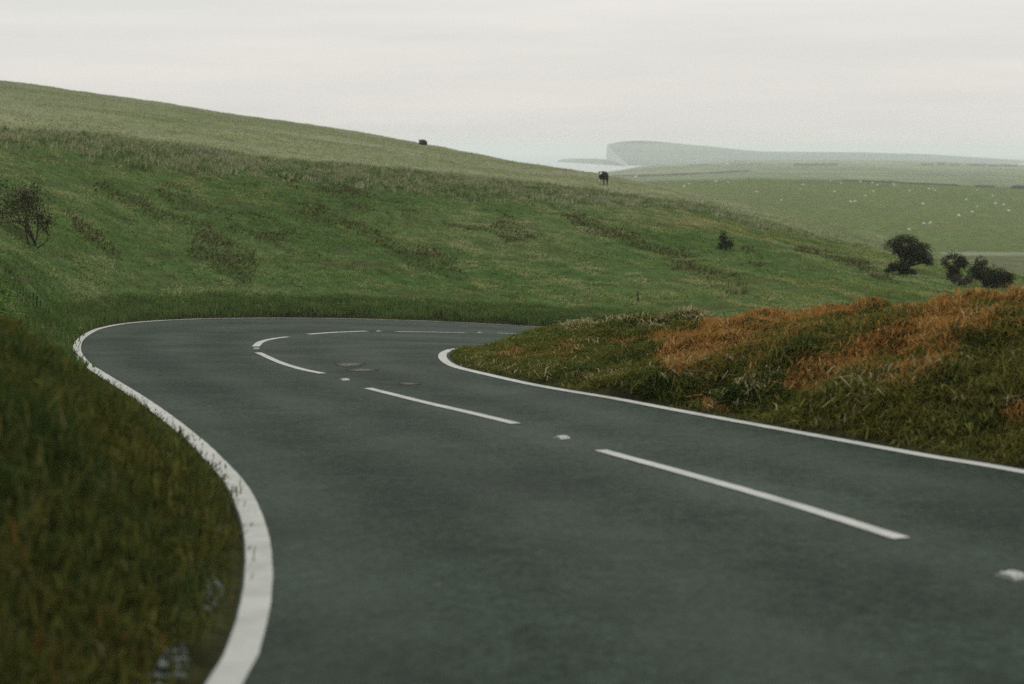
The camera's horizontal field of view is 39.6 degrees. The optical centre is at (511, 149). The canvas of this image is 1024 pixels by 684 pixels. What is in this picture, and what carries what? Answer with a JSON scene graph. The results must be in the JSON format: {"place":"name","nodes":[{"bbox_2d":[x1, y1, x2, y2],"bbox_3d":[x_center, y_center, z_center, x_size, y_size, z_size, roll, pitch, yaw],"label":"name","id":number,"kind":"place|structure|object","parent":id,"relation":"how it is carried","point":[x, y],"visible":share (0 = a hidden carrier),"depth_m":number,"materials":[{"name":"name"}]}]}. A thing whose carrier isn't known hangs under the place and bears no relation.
{"place":"outdoors","nodes":[
{"label":"outdoors","id":0,"kind":"place"},
{"bbox_2d":[0,82,1023,683],"bbox_3d":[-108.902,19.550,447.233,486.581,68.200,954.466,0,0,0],"label":"hillside","id":1,"kind":"structure","parent":0,"point":[208,658],"depth_m":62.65,"materials":[{"name":"green plant"}]},
{"bbox_2d":[0,170,58,248],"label":"bare shrub","id":2,"kind":"object","parent":1,"relation":"on","point":[23,200],"visible":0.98,"depth_m":42.03,"materials":[{"name":"green plant"}]},
{"bbox_2d":[0,303,255,683],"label":"bank grass","id":3,"kind":"structure","parent":1,"relation":"on","point":[54,401],"depth_m":6.06,"materials":[{"name":"green plant"}]},
{"bbox_2d":[148,523,228,683],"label":"gutter grit","id":4,"kind":"object","parent":1,"relation":"on","point":[177,666],"visible":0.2,"depth_m":5.61,"materials":[{"name":"grey gravel"}]},
{"bbox_2d":[0,287,720,368],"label":"verge grass","id":5,"kind":"structure","parent":1,"relation":"on","point":[72,326],"depth_m":46.51,"materials":[{"name":"green plant"}]},
{"bbox_2d":[419,139,426,144],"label":"resting cow","id":6,"kind":"object","parent":1,"relation":"on","point":[422,142],"visible":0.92,"depth_m":203.73},
{"bbox_2d":[0,125,950,262],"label":"tussock grass","id":7,"kind":"structure","parent":1,"relation":"on","point":[417,179],"depth_m":95.75,"materials":[{"name":"green plant"}]},
{"bbox_2d":[0,80,989,269],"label":"field grass","id":8,"kind":"structure","parent":1,"relation":"on","point":[217,116],"depth_m":146.15,"materials":[{"name":"green plant"}]},
{"bbox_2d":[599,171,608,184],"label":"standing cow","id":9,"kind":"object","parent":1,"relation":"on","point":[603,176],"visible":0.97,"depth_m":135.63},
{"bbox_2d":[717,229,734,250],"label":"hillside bush","id":10,"kind":"object","parent":1,"relation":"on","point":[723,239],"visible":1,"depth_m":78.48,"materials":[{"name":"green plant"}]},
{"bbox_2d":[884,260,917,274],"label":"bush","id":11,"kind":"object","parent":1,"relation":"on","point":[901,267],"visible":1,"depth_m":78.33,"materials":[{"name":"green plant"}]},
{"bbox_2d":[881,232,937,269],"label":"hawthorn tree","id":12,"kind":"object","parent":1,"relation":"on","point":[910,252],"visible":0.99,"depth_m":83.56,"materials":[{"name":"green plant"}]},
{"bbox_2d":[940,250,972,279],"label":"round tree","id":13,"kind":"object","parent":1,"relation":"on","point":[959,261],"visible":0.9,"depth_m":77.77,"materials":[{"name":"green plant"}]},
{"bbox_2d":[950,274,972,285],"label":"scrubby bush","id":14,"kind":"object","parent":1,"relation":"on","point":[961,281],"visible":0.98,"depth_m":73.11,"materials":[{"name":"green plant"}]},
{"bbox_2d":[964,254,1018,288],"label":"thorn thicket","id":15,"kind":"object","parent":1,"relation":"on","point":[987,277],"visible":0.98,"depth_m":74.10,"materials":[{"name":"green plant"}]},
{"bbox_2d":[0,0,1023,155],"label":"sky","id":16,"kind":"structure","parent":0,"point":[485,77],"materials":[{"name":"white"}]},
{"bbox_2d":[72,318,1023,683],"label":"road","id":17,"kind":"structure","parent":0,"point":[420,506],"depth_m":8.46,"materials":[{"name":"grey asphalt"}]},
{"bbox_2d":[554,435,570,439],"bbox_3d":[0.438,2.519,12.467,0.105,0.023,0.144,0,-4,-26],"label":"road stud","id":18,"kind":"object","parent":17,"relation":"on","point":[562,437],"visible":1,"depth_m":12.43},
{"bbox_2d":[994,570,1023,580],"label":"road stud","id":19,"kind":"object","parent":17,"relation":"on","point":[1013,575],"visible":1,"depth_m":7.14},
{"bbox_2d":[556,159,624,165],"bbox_3d":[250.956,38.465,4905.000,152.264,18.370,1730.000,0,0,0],"label":"headland","id":20,"kind":"structure","parent":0,"point":[599,161],"depth_m":4829.20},
{"bbox_2d":[447,282,1023,468],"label":"verge bank","id":21,"kind":"structure","parent":0,"point":[616,390],"depth_m":14.35,"materials":[{"name":"green plant"}]},
{"bbox_2d":[491,156,1023,172],"bbox_3d":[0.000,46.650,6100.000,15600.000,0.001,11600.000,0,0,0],"label":"sea","id":22,"kind":"structure","parent":0,"point":[550,161],"depth_m":5768.65,"materials":[{"name":"grey liquid"}]},
{"bbox_2d":[598,159,1023,186],"bbox_3d":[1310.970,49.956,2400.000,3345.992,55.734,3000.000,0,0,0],"label":"fields","id":23,"kind":"structure","parent":0,"point":[915,172],"depth_m":1707.36,"materials":[{"name":"green plant"}]},
{"bbox_2d":[613,170,749,176],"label":"hedgerow","id":24,"kind":"object","parent":23,"relation":"on","point":[641,175],"visible":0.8,"depth_m":1494.35,"materials":[{"name":"green plant"}]},
{"bbox_2d":[686,164,711,165],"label":"hedgerow","id":25,"kind":"object","parent":23,"relation":"on","point":[698,164],"visible":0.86,"depth_m":2435.85,"materials":[{"name":"green plant"}]},
{"bbox_2d":[728,160,1017,166],"bbox_3d":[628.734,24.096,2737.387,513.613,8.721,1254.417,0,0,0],"label":"distant woods","id":26,"kind":"object","parent":23,"relation":"on","point":[835,164],"visible":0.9,"depth_m":2325.75,"materials":[{"name":"green plant"}]},
{"bbox_2d":[606,141,1023,165],"bbox_3d":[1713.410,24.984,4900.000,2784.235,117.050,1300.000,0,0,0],"label":"headland","id":27,"kind":"structure","parent":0,"point":[627,153],"depth_m":4862.93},
{"bbox_2d":[645,179,1023,251],"bbox_3d":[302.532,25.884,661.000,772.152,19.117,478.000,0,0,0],"label":"pasture field","id":28,"kind":"structure","parent":0,"point":[892,210],"depth_m":613.63,"materials":[{"name":"green plant"}]},
{"bbox_2d":[843,180,960,185],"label":"hedgerow","id":29,"kind":"object","parent":28,"relation":"on","point":[904,182],"visible":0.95,"depth_m":790.69,"materials":[{"name":"green plant"}]},
{"bbox_2d":[976,185,994,186],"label":"hedgerow","id":30,"kind":"object","parent":28,"relation":"on","point":[985,186],"visible":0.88,"depth_m":790.69,"materials":[{"name":"green plant"}]},
{"bbox_2d":[1011,185,1023,188],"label":"hedgerow","id":31,"kind":"object","parent":28,"relation":"on","point":[1017,187],"visible":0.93,"depth_m":786.23,"materials":[{"name":"green plant"}]},
{"bbox_2d":[941,252,1023,255],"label":"field track","id":32,"kind":"structure","parent":0,"point":[991,253],"depth_m":417.66,"materials":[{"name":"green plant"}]},
{"bbox_2d":[957,255,1023,273],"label":"valley meadow","id":33,"kind":"structure","parent":0,"point":[1013,264],"depth_m":383.08,"materials":[{"name":"green plant"}]}
]}

